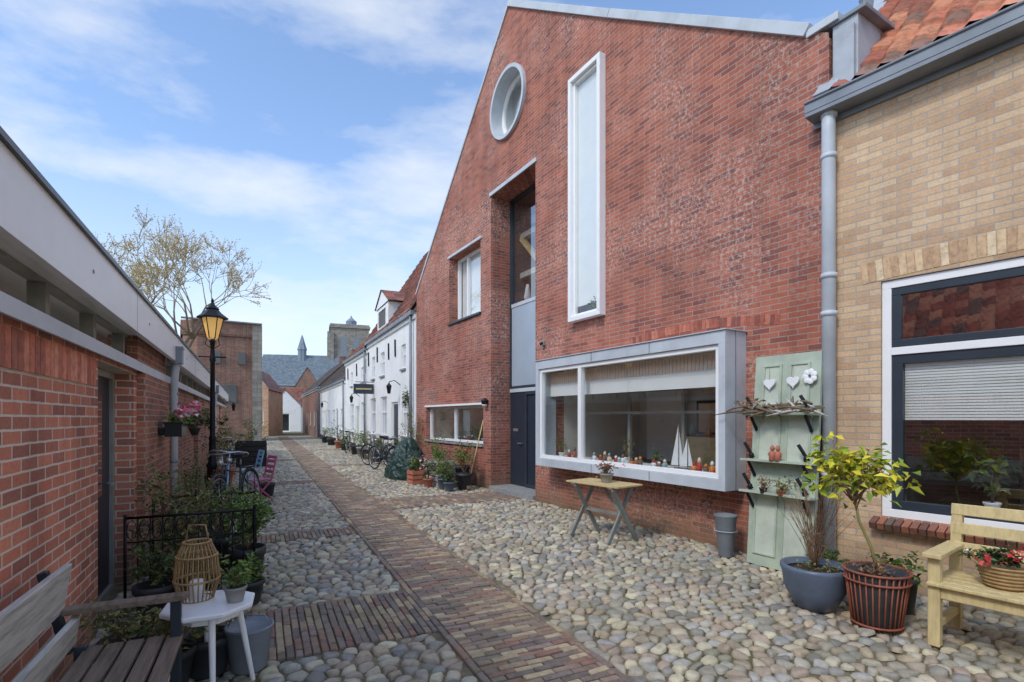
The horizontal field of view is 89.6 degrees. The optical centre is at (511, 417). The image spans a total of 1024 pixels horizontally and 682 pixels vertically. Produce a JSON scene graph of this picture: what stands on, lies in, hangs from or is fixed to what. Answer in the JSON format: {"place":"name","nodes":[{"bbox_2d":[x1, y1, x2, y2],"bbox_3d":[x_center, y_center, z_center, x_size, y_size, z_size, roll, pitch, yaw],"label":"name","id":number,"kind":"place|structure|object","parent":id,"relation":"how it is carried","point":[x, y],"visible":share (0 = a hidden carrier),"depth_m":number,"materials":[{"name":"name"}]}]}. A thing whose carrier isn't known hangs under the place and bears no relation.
{"place":"outdoors","nodes":[
{"label":"outdoors","id":0,"kind":"place"},
{"bbox_2d":[219,436,386,480],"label":"cobblestone paving","id":1,"kind":"structure","parent":0,"point":[309,443],"depth_m":19.44,"materials":[{"name":"stone"}]},
{"bbox_2d":[236,440,266,467],"bbox_3d":[-8.649,1.175,17.145,0.900,0.850,0.900,0,0,-26],"label":"black planter box","id":2,"kind":"object","parent":1,"relation":"on","point":[251,448],"visible":0.61,"depth_m":16.75,"materials":[{"name":"paint"}]},
{"bbox_2d":[361,434,393,465],"bbox_3d":[-4.415,1.068,17.050,1.809,1.060,0.582,0,0,35],"label":"bicycle","id":3,"kind":"object","parent":1,"relation":"on","point":[370,445],"visible":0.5,"depth_m":17.09,"materials":[{"name":"metal"}]},
{"bbox_2d":[368,435,394,468],"bbox_3d":[-3.907,1.068,15.698,1.809,1.060,0.582,0,0,45],"label":"bicycle","id":4,"kind":"object","parent":1,"relation":"on","point":[379,453],"visible":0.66,"depth_m":15.88,"materials":[{"name":"metal"}]},
{"bbox_2d":[327,316,369,359],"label":"church tower","id":5,"kind":"structure","parent":0,"point":[346,338],"depth_m":120.58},
{"bbox_2d":[153,436,633,681],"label":"brick paved path","id":6,"kind":"structure","parent":0,"point":[486,628],"depth_m":4.25,"materials":[{"name":"brick"}]},
{"bbox_2d":[193,472,920,680],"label":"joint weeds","id":7,"kind":"object","parent":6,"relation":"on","point":[688,539],"visible":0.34,"depth_m":6.57,"materials":[{"name":"green plant"}]},
{"bbox_2d":[0,0,858,356],"label":"sky","id":8,"kind":"structure","parent":0,"point":[325,138],"materials":[{"name":"blue"}]},
{"bbox_2d":[89,431,1023,681],"bbox_3d":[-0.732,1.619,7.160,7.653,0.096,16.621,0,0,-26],"label":"cobblestone paving","id":9,"kind":"structure","parent":0,"point":[301,505],"depth_m":4.47,"materials":[{"name":"stone"}]},
{"bbox_2d":[0,126,179,681],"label":"brick cottage","id":10,"kind":"structure","parent":9,"relation":"on","point":[89,336],"depth_m":3.15,"materials":[{"name":"red brick"}]},
{"bbox_2d":[98,368,115,601],"bbox_3d":[-3.542,0.607,4.357,0.130,2.066,1.332,0,0,-27],"label":"door","id":11,"kind":"structure","parent":10,"relation":"in","point":[106,382],"depth_m":4.79,"materials":[{"name":"grey wood"}]},
{"bbox_2d":[167,346,183,528],"bbox_3d":[-4.440,0.310,6.815,0.180,2.480,0.275,0,0,-27],"label":"downpipe","id":12,"kind":"object","parent":10,"relation":"attached to","point":[174,379],"visible":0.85,"depth_m":6.83,"materials":[{"name":"metal"}]},
{"bbox_2d":[159,399,201,436],"bbox_3d":[-3.985,-0.003,6.239,0.408,0.446,0.586,0,0,-27],"label":"flower box","id":13,"kind":"object","parent":10,"relation":"attached to","point":[173,427],"visible":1,"depth_m":6.11,"materials":[{"name":"black paint"}]},
{"bbox_2d":[0,563,188,681],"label":"weathered garden bench","id":14,"kind":"object","parent":9,"relation":"on","point":[29,617],"visible":1,"depth_m":2.43,"materials":[{"name":"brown wood"}]},
{"bbox_2d":[74,599,161,681],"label":"potted plant","id":15,"kind":"object","parent":9,"relation":"on","point":[117,636],"visible":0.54,"depth_m":3.14,"materials":[{"name":"plant"}]},
{"bbox_2d":[99,608,207,681],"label":"potted plant","id":16,"kind":"object","parent":9,"relation":"on","point":[160,629],"visible":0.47,"depth_m":3.01,"materials":[{"name":"plant"}]},
{"bbox_2d":[124,539,188,626],"bbox_3d":[-2.825,1.284,4.119,0.425,0.633,0.565,0,0,-26],"label":"potted shrub","id":17,"kind":"object","parent":9,"relation":"on","point":[157,583],"visible":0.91,"depth_m":4.01,"materials":[{"name":"green plant"}]},
{"bbox_2d":[127,456,194,577],"bbox_3d":[-3.290,0.987,4.938,0.575,1.226,0.560,0,0,-26],"label":"potted shrub","id":18,"kind":"object","parent":9,"relation":"on","point":[173,501],"visible":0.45,"depth_m":4.88,"materials":[{"name":"green plant"}]},
{"bbox_2d":[92,204,271,347],"bbox_3d":[-18.208,-4.438,27.106,8.146,12.218,8.863,0,0,0],"label":"bare tree","id":19,"kind":"object","parent":9,"relation":"on","point":[138,276],"visible":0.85,"depth_m":27.40,"materials":[{"name":"brown plant"}]},
{"bbox_2d":[133,469,231,583],"bbox_3d":[-2.887,1.032,4.640,0.795,1.136,0.597,0,0,16],"label":"potted shrub","id":20,"kind":"object","parent":9,"relation":"on","point":[181,527],"visible":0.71,"depth_m":4.57,"materials":[{"name":"green plant"}]},
{"bbox_2d":[154,450,221,540],"bbox_3d":[-3.697,0.985,5.919,0.696,1.232,0.568,0,0,-26],"label":"bare shrub","id":21,"kind":"object","parent":9,"relation":"on","point":[190,488],"visible":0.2,"depth_m":5.91,"materials":[{"name":"brown plant"}]},
{"bbox_2d":[123,489,256,608],"bbox_3d":[-2.986,1.195,4.942,0.964,0.810,1.224,0,0,-26],"label":"iron railing","id":22,"kind":"object","parent":9,"relation":"on","point":[125,527],"visible":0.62,"depth_m":4.41,"materials":[{"name":"metal"}]},
{"bbox_2d":[165,337,216,517],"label":"brick cottage","id":23,"kind":"structure","parent":9,"relation":"on","point":[194,378],"depth_m":9.80,"materials":[{"name":"red brick"}]},
{"bbox_2d":[167,455,217,526],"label":"potted shrub","id":24,"kind":"object","parent":9,"relation":"on","point":[195,474],"visible":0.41,"depth_m":6.54,"materials":[{"name":"green plant"}]},
{"bbox_2d":[169,546,228,591],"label":"potted shrub","id":25,"kind":"object","parent":9,"relation":"on","point":[207,579],"visible":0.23,"depth_m":4.04,"materials":[{"name":"green plant"}]},
{"bbox_2d":[162,452,237,578],"bbox_3d":[-2.988,0.973,4.948,0.634,1.257,0.650,0,0,-26],"label":"bare shrub","id":26,"kind":"object","parent":9,"relation":"on","point":[215,522],"visible":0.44,"depth_m":4.92,"materials":[{"name":"brown plant"}]},
{"bbox_2d":[159,590,254,681],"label":"white side table","id":27,"kind":"object","parent":9,"relation":"on","point":[214,611],"visible":0.66,"depth_m":2.92,"materials":[{"name":"paint"}]},
{"bbox_2d":[172,524,220,603],"bbox_3d":[-1.880,0.862,3.080,0.253,0.451,0.253,0,0,0],"label":"wicker lantern","id":28,"kind":"object","parent":27,"relation":"on","point":[196,590],"visible":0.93,"depth_m":3.05,"materials":[{"name":"wicker"}]},
{"bbox_2d":[220,557,257,603],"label":"potted succulent","id":29,"kind":"object","parent":27,"relation":"on","point":[234,588],"visible":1,"depth_m":3.02,"materials":[{"name":"green plant"}]},
{"bbox_2d":[196,298,227,505],"bbox_3d":[-5.411,-0.280,9.324,0.510,3.760,0.442,0,0,-26],"label":"street lamp","id":30,"kind":"object","parent":9,"relation":"on","point":[212,317],"visible":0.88,"depth_m":9.28,"materials":[{"name":"black metal"}]},
{"bbox_2d":[196,428,231,489],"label":"potted shrub","id":31,"kind":"object","parent":9,"relation":"on","point":[218,441],"visible":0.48,"depth_m":10.89,"materials":[{"name":"green plant"}]},
{"bbox_2d":[182,574,246,679],"bbox_3d":[-1.886,1.296,3.229,0.404,0.608,0.350,0,0,-26],"label":"garden pot","id":32,"kind":"object","parent":9,"relation":"on","point":[200,667],"visible":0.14,"depth_m":3.16,"materials":[{"name":"plastic"}]},
{"bbox_2d":[207,380,228,459],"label":"brick cottage","id":33,"kind":"structure","parent":9,"relation":"on","point":[222,394],"depth_m":19.75,"materials":[{"name":"red brick"}]},
{"bbox_2d":[202,425,235,483],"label":"potted shrub","id":34,"kind":"object","parent":9,"relation":"on","point":[231,468],"visible":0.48,"depth_m":12.49,"materials":[{"name":"green plant"}]},
{"bbox_2d":[180,316,261,440],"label":"brick city tower","id":35,"kind":"structure","parent":9,"relation":"on","point":[238,373],"depth_m":34.81,"materials":[{"name":"brick"}]},
{"bbox_2d":[191,482,253,577],"bbox_3d":[-2.945,1.128,5.245,0.595,0.944,0.570,0,0,-26],"label":"potted shrub","id":36,"kind":"object","parent":9,"relation":"on","point":[226,545],"visible":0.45,"depth_m":5.19,"materials":[{"name":"green plant"}]},
{"bbox_2d":[209,450,248,503],"bbox_3d":[-4.854,1.071,8.757,0.582,1.060,1.809,7,-3,-30],"label":"bicycle","id":37,"kind":"object","parent":9,"relation":"on","point":[227,465],"visible":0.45,"depth_m":8.44,"materials":[{"name":"metal"}]},
{"bbox_2d":[207,451,260,522],"bbox_3d":[-4.495,1.071,8.394,0.582,1.060,1.809,-6,0,-4],"label":"bicycle","id":38,"kind":"object","parent":9,"relation":"on","point":[243,474],"visible":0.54,"depth_m":8.54,"materials":[{"name":"metal"}]},
{"bbox_2d":[205,549,269,604],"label":"potted shrub","id":39,"kind":"object","parent":9,"relation":"on","point":[258,580],"visible":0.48,"depth_m":4.43,"materials":[{"name":"green plant"}]},
{"bbox_2d":[223,614,273,674],"bbox_3d":[-1.680,1.428,3.300,0.294,0.345,0.291,0,0,0],"label":"zinc bucket","id":40,"kind":"object","parent":9,"relation":"on","point":[259,627],"visible":0.9,"depth_m":3.22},
{"bbox_2d":[224,484,280,575],"bbox_3d":[-2.451,1.106,4.830,0.504,0.988,0.528,0,0,40],"label":"potted shrub","id":41,"kind":"object","parent":9,"relation":"on","point":[248,546],"visible":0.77,"depth_m":4.76,"materials":[{"name":"green plant"}]},
{"bbox_2d":[248,455,276,500],"bbox_3d":[-4.861,1.174,9.997,0.380,0.869,0.464,0,0,43],"label":"pink folding chair","id":42,"kind":"object","parent":9,"relation":"on","point":[263,478],"visible":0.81,"depth_m":10.02,"materials":[{"name":"plastic"}]},
{"bbox_2d":[262,381,282,435],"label":"walls","id":43,"kind":"structure","parent":9,"relation":"on","point":[272,405],"depth_m":47.59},
{"bbox_2d":[262,371,283,392],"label":"roof","id":44,"kind":"structure","parent":43,"relation":"attached to","point":[269,381],"depth_m":49.31,"materials":[{"name":"tile"}]},
{"bbox_2d":[283,391,301,431],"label":"walls","id":45,"kind":"structure","parent":9,"relation":"on","point":[292,406],"depth_m":60.27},
{"bbox_2d":[262,354,347,388],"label":"church nave","id":46,"kind":"structure","parent":9,"relation":"on","point":[286,371],"depth_m":115.66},
{"bbox_2d":[294,367,316,387],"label":"brick town house","id":47,"kind":"structure","parent":9,"relation":"on","point":[306,380],"depth_m":91.96,"materials":[{"name":"brick"}]},
{"bbox_2d":[302,381,326,437],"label":"walls","id":48,"kind":"structure","parent":9,"relation":"on","point":[309,402],"depth_m":46.27,"materials":[{"name":"brick"}]},
{"bbox_2d":[301,361,343,394],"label":"roof tiles","id":49,"kind":"object","parent":48,"relation":"attached to","point":[325,377],"visible":0.87,"depth_m":44.01,"materials":[{"name":"grey tile"}]},
{"bbox_2d":[320,383,345,440],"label":"walls","id":50,"kind":"structure","parent":9,"relation":"on","point":[332,397],"depth_m":33.12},
{"bbox_2d":[318,348,354,439],"bbox_3d":[-10.693,-1.840,34.583,3.100,7.080,12.980,0,0,-26],"label":"house trim","id":51,"kind":"object","parent":50,"relation":"attached to","point":[342,381],"visible":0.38,"depth_m":29.48,"materials":[{"name":"white paint"}]},
{"bbox_2d":[346,353,367,444],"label":"walls","id":52,"kind":"structure","parent":9,"relation":"on","point":[357,399],"depth_m":25.25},
{"bbox_2d":[343,348,367,447],"bbox_3d":[-6.507,-2.190,25.832,2.900,7.780,6.380,0,0,-26],"label":"house trim","id":53,"kind":"object","parent":52,"relation":"attached to","point":[363,352],"visible":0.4,"depth_m":22.58,"materials":[{"name":"white paint"}]},
{"bbox_2d":[349,368,363,444],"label":"window frames","id":54,"kind":"structure","parent":52,"relation":"attached to","point":[357,412],"depth_m":24.96,"materials":[{"name":"white paint"}]},
{"bbox_2d":[368,312,416,451],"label":"walls","id":55,"kind":"structure","parent":9,"relation":"on","point":[393,364],"depth_m":18.27,"materials":[{"name":"paint"}]},
{"bbox_2d":[353,381,373,393],"bbox_3d":[-6.008,-1.217,20.941,0.824,0.494,0.057,0,0,-26],"label":"hanging sign","id":56,"kind":"object","parent":55,"relation":"attached to","point":[365,388],"visible":1,"depth_m":20.91,"materials":[{"name":"black metal"}]},
{"bbox_2d":[369,344,408,445],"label":"window frames","id":57,"kind":"structure","parent":55,"relation":"attached to","point":[395,419],"depth_m":18.39,"materials":[{"name":"white paint"}]},
{"bbox_2d":[364,290,415,459],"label":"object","id":58,"kind":"object","parent":55,"relation":"attached to","point":[387,305],"visible":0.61,"depth_m":18.87,"materials":[{"name":"white paint"}]},
{"bbox_2d":[364,251,428,341],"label":"roof tiles","id":59,"kind":"object","parent":55,"relation":"attached to","point":[409,288],"visible":0.36,"depth_m":18.90,"materials":[{"name":"red tile"}]},
{"bbox_2d":[384,436,423,480],"bbox_3d":[-2.811,1.072,13.807,1.087,1.133,1.888,0,0,-31],"label":"tarp covered bicycle","id":60,"kind":"object","parent":9,"relation":"on","point":[397,467],"visible":0.8,"depth_m":13.43,"materials":[{"name":"plastic"}]},
{"bbox_2d":[406,455,424,484],"bbox_3d":[-2.377,1.240,12.586,0.392,0.721,0.400,0,0,-31],"label":"wooden planter crate","id":61,"kind":"object","parent":9,"relation":"on","point":[414,476],"visible":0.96,"depth_m":12.48,"materials":[{"name":"wood"}]},
{"bbox_2d":[419,455,437,486],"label":"potted plant","id":62,"kind":"object","parent":9,"relation":"on","point":[428,481],"visible":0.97,"depth_m":11.88,"materials":[{"name":"green plant"}]},
{"bbox_2d":[424,446,454,486],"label":"potted plants","id":63,"kind":"object","parent":9,"relation":"on","point":[436,454],"visible":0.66,"depth_m":12.17,"materials":[{"name":"green plant"}]},
{"bbox_2d":[431,449,452,488],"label":"potted plant","id":64,"kind":"object","parent":9,"relation":"on","point":[440,485],"visible":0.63,"depth_m":11.59,"materials":[{"name":"green plant"}]},
{"bbox_2d":[439,464,457,491],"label":"potted plant","id":65,"kind":"object","parent":9,"relation":"on","point":[448,485],"visible":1,"depth_m":11.21,"materials":[{"name":"green plant"}]},
{"bbox_2d":[443,439,481,489],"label":"potted plant","id":66,"kind":"object","parent":9,"relation":"on","point":[464,479],"visible":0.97,"depth_m":11.44,"materials":[{"name":"green plant"}]},
{"bbox_2d":[450,441,474,486],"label":"potted plant","id":67,"kind":"object","parent":9,"relation":"on","point":[457,468],"visible":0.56,"depth_m":11.93,"materials":[{"name":"green plant"}]},
{"bbox_2d":[566,478,642,544],"bbox_3d":[1.218,1.237,6.895,0.524,0.754,0.920,0,0,-38],"label":"wooden folding table","id":68,"kind":"object","parent":9,"relation":"on","point":[613,485],"visible":0.97,"depth_m":6.75,"materials":[{"name":"brown wood"}]},
{"bbox_2d":[594,461,625,482],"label":"potted dry plant","id":69,"kind":"object","parent":68,"relation":"on","point":[606,476],"visible":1,"depth_m":6.83,"materials":[{"name":"white plant"}]},
{"bbox_2d":[417,7,828,557],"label":"front wall","id":70,"kind":"structure","parent":9,"relation":"on","point":[713,175],"depth_m":7.49,"materials":[{"name":"red brick"}]},
{"bbox_2d":[424,403,483,446],"bbox_3d":[-1.509,0.160,13.396,0.250,1.020,3.600,0,0,-31],"label":"window frame","id":71,"kind":"object","parent":70,"relation":"attached to","point":[455,407],"visible":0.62,"depth_m":13.45,"materials":[{"name":"white paint"}]},
{"bbox_2d":[447,235,481,325],"bbox_3d":[-1.065,-3.300,12.771,0.370,1.800,1.870,0,0,-31],"label":"square window frame","id":72,"kind":"object","parent":70,"relation":"attached to","point":[468,259],"visible":0.53,"depth_m":13.08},
{"bbox_2d":[462,252,480,317],"bbox_3d":[-0.040,-3.295,13.384,2.000,1.690,1.770,0,0,-31],"label":"square window room","id":73,"kind":"object","parent":70,"relation":"attached to","point":[476,283],"visible":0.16,"depth_m":13.04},
{"bbox_2d":[433,405,510,443],"bbox_3d":[-0.519,0.160,13.971,2.000,0.920,3.530,0,0,-31],"label":"window","id":74,"kind":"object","parent":70,"relation":"attached to","point":[443,420],"depth_m":15.30,"materials":[{"name":"beige paint"}]},
{"bbox_2d":[490,62,525,139],"bbox_3d":[0.015,-6.620,10.906,0.350,1.442,1.400,0,0,-31],"label":"round window frame","id":75,"kind":"object","parent":70,"relation":"attached to","point":[512,75],"visible":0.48,"depth_m":11.16,"materials":[{"name":"metal"}]},
{"bbox_2d":[506,79,520,129],"bbox_3d":[0.279,-6.625,11.058,0.200,1.450,1.350,0,0,-31],"label":"window pane","id":76,"kind":"structure","parent":75,"relation":"attached to","point":[513,103],"depth_m":11.62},
{"bbox_2d":[489,157,536,500],"bbox_3d":[0.228,-1.695,10.870,0.660,6.630,1.880,0,0,-31],"label":"entrance door","id":77,"kind":"structure","parent":70,"relation":"attached to","point":[522,357],"depth_m":11.28,"materials":[{"name":"metal"}]},
{"bbox_2d":[514,190,534,303],"bbox_3d":[1.084,-3.715,11.387,1.400,2.430,1.790,0,0,-31],"label":"entrance room","id":78,"kind":"object","parent":70,"relation":"attached to","point":[524,248],"visible":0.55,"depth_m":11.87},
{"bbox_2d":[568,51,605,322],"bbox_3d":[1.226,-3.720,8.548,0.130,4.160,0.830,0,0,-31],"label":"tall window frame","id":79,"kind":"object","parent":70,"relation":"attached to","point":[597,62],"visible":1,"depth_m":8.41,"materials":[{"name":"white paint"}]},
{"bbox_2d":[578,71,595,310],"bbox_3d":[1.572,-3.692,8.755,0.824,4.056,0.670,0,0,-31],"label":"tall window blind","id":80,"kind":"object","parent":70,"relation":"attached to","point":[586,191],"depth_m":8.62,"materials":[{"name":"fabric"}]},
{"bbox_2d":[415,0,813,294],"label":"coping","id":81,"kind":"object","parent":70,"relation":"attached to","point":[782,28],"visible":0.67,"depth_m":7.24,"materials":[{"name":"metal"}]},
{"bbox_2d":[540,344,717,478],"bbox_3d":[1.488,-0.072,7.612,0.082,1.571,3.736,0,0,-31],"label":"bay window frame","id":82,"kind":"object","parent":70,"relation":"attached to","point":[581,412],"visible":0.85,"depth_m":7.91,"materials":[{"name":"wood"}]},
{"bbox_2d":[550,351,715,470],"bbox_3d":[2.551,-0.080,8.251,2.360,1.760,3.800,0,0,-31],"label":"bay room","id":83,"kind":"object","parent":70,"relation":"attached to","point":[647,406],"visible":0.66,"depth_m":9.13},
{"bbox_2d":[671,424,681,468],"bbox_3d":[2.173,0.383,6.761,0.060,0.600,0.210,0,0,-31],"label":"toy sailboat","id":84,"kind":"object","parent":83,"relation":"in","point":[677,456],"visible":0.78,"depth_m":6.76,"materials":[{"name":"white wood"}]},
{"bbox_2d":[680,437,692,469],"bbox_3d":[2.231,0.463,6.585,0.060,0.440,0.210,0,0,-31],"label":"toy sailboat","id":85,"kind":"object","parent":83,"relation":"in","point":[686,460],"visible":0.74,"depth_m":6.59,"materials":[{"name":"white wood"}]},
{"bbox_2d":[534,328,747,491],"bbox_3d":[1.587,-0.088,7.671,0.408,1.867,3.960,0,0,-31],"label":"bay window zinc","id":86,"kind":"object","parent":70,"relation":"attached to","point":[731,343],"visible":0.83,"depth_m":6.13,"materials":[{"name":"metal"}]},
{"bbox_2d":[630,314,779,343],"bbox_3d":[2.419,-1.149,6.770,0.100,0.218,2.358,0,0,-31],"label":"relieving course","id":87,"kind":"object","parent":70,"relation":"attached to","point":[697,325],"visible":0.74,"depth_m":6.52,"materials":[{"name":"red brick"}]},
{"bbox_2d":[510,38,832,466],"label":"side walls","id":88,"kind":"structure","parent":9,"relation":"on","point":[830,58],"depth_m":5.32,"materials":[{"name":"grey brick"}]},
{"bbox_2d":[714,513,737,557],"bbox_3d":[2.473,1.360,5.967,0.258,0.480,0.257,0,0,-31],"label":"zinc vase","id":89,"kind":"object","parent":9,"relation":"on","point":[725,528],"visible":1,"depth_m":5.89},
{"bbox_2d":[739,351,822,570],"bbox_3d":[2.806,0.456,5.420,0.200,2.280,0.780,5,-3,-31],"label":"old green door","id":90,"kind":"structure","parent":9,"relation":"on","point":[773,539],"depth_m":5.44,"materials":[{"name":"paint"}]},
{"bbox_2d":[715,396,827,418],"bbox_3d":[2.693,-0.107,5.442,0.289,0.244,1.177,0,0,-31],"label":"driftwood garland","id":91,"kind":"object","parent":90,"relation":"on","point":[779,408],"visible":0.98,"depth_m":5.39,"materials":[{"name":"grey wood"}]},
{"bbox_2d":[764,475,796,495],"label":"potted plant","id":92,"kind":"object","parent":90,"relation":"on","point":[780,491],"visible":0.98,"depth_m":5.27,"materials":[{"name":"green plant"}]},
{"bbox_2d":[776,477,854,612],"bbox_3d":[2.544,1.013,4.348,0.595,1.174,0.625,0,0,-38],"label":"blue planter shrub","id":93,"kind":"object","parent":9,"relation":"on","point":[812,582],"visible":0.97,"depth_m":4.26,"materials":[{"name":"ceramic"}]},
{"bbox_2d":[800,431,923,634],"bbox_3d":[2.649,0.853,3.973,0.771,1.494,0.690,0,0,0],"label":"lemon tree","id":94,"kind":"object","parent":9,"relation":"on","point":[878,594],"visible":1,"depth_m":3.88,"materials":[{"name":"green plant"}]},
{"bbox_2d":[870,550,927,614],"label":"terracotta potted plant","id":95,"kind":"object","parent":9,"relation":"on","point":[915,581],"visible":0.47,"depth_m":4.17,"materials":[{"name":"green plant"}]},
{"bbox_2d":[836,43,1023,617],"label":"front wall","id":96,"kind":"structure","parent":9,"relation":"on","point":[939,161],"depth_m":4.76,"materials":[{"name":"yellow brick"}]},
{"bbox_2d":[820,109,837,558],"bbox_3d":[3.202,-0.775,5.202,0.174,4.650,0.147,0,0,-36],"label":"downpipe","id":97,"kind":"object","parent":96,"relation":"attached to","point":[829,274],"visible":0.81,"depth_m":5.14,"materials":[{"name":"metal"}]},
{"bbox_2d":[804,0,1023,130],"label":"gutter","id":98,"kind":"object","parent":96,"relation":"on","point":[996,33],"visible":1,"depth_m":4.52,"materials":[{"name":"metal"}]},
{"bbox_2d":[831,0,1021,86],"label":"roof tiles","id":99,"kind":"object","parent":96,"relation":"on","point":[918,24],"visible":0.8,"depth_m":4.91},
{"bbox_2d":[813,0,886,97],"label":"roof flashing","id":100,"kind":"object","parent":99,"relation":"attached to","point":[827,87],"visible":0.14,"depth_m":5.28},
{"bbox_2d":[806,0,894,85],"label":"chimney","id":101,"kind":"object","parent":99,"relation":"attached to","point":[857,31],"visible":0.66,"depth_m":5.16,"materials":[{"name":"metal"}]},
{"bbox_2d":[860,225,1023,284],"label":"lintel bricks","id":102,"kind":"object","parent":96,"relation":"attached to","point":[991,242],"visible":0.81,"depth_m":4.52,"materials":[{"name":"brick"}]},
{"bbox_2d":[869,515,1023,550],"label":"sill bricks","id":103,"kind":"object","parent":96,"relation":"attached to","point":[924,528],"visible":0.69,"depth_m":4.58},
{"bbox_2d":[882,257,1023,530],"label":"window frame","id":104,"kind":"object","parent":96,"relation":"attached to","point":[898,352],"visible":1,"depth_m":4.69,"materials":[{"name":"wood"}]},
{"bbox_2d":[902,276,1023,338],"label":"window glass","id":105,"kind":"object","parent":104,"relation":"in","point":[988,305],"visible":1,"depth_m":4.47,"materials":[{"name":"glass"}]},
{"bbox_2d":[905,356,1023,509],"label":"window pane","id":106,"kind":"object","parent":96,"relation":"attached to","point":[954,410],"depth_m":5.40,"materials":[{"name":"glass"}]},
{"bbox_2d":[963,446,1023,507],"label":"indoor plant","id":107,"kind":"object","parent":106,"relation":"in","point":[988,478],"visible":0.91,"depth_m":4.57,"materials":[{"name":"green plant"}]},
{"bbox_2d":[922,503,1023,647],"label":"pine garden bench","id":108,"kind":"object","parent":9,"relation":"on","point":[955,585],"visible":0.98,"depth_m":3.64,"materials":[{"name":"wood"}]},
{"bbox_2d":[957,545,1023,591],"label":"flower basket","id":109,"kind":"object","parent":108,"relation":"on","point":[1001,569],"visible":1,"depth_m":3.44,"materials":[{"name":"wicker"}]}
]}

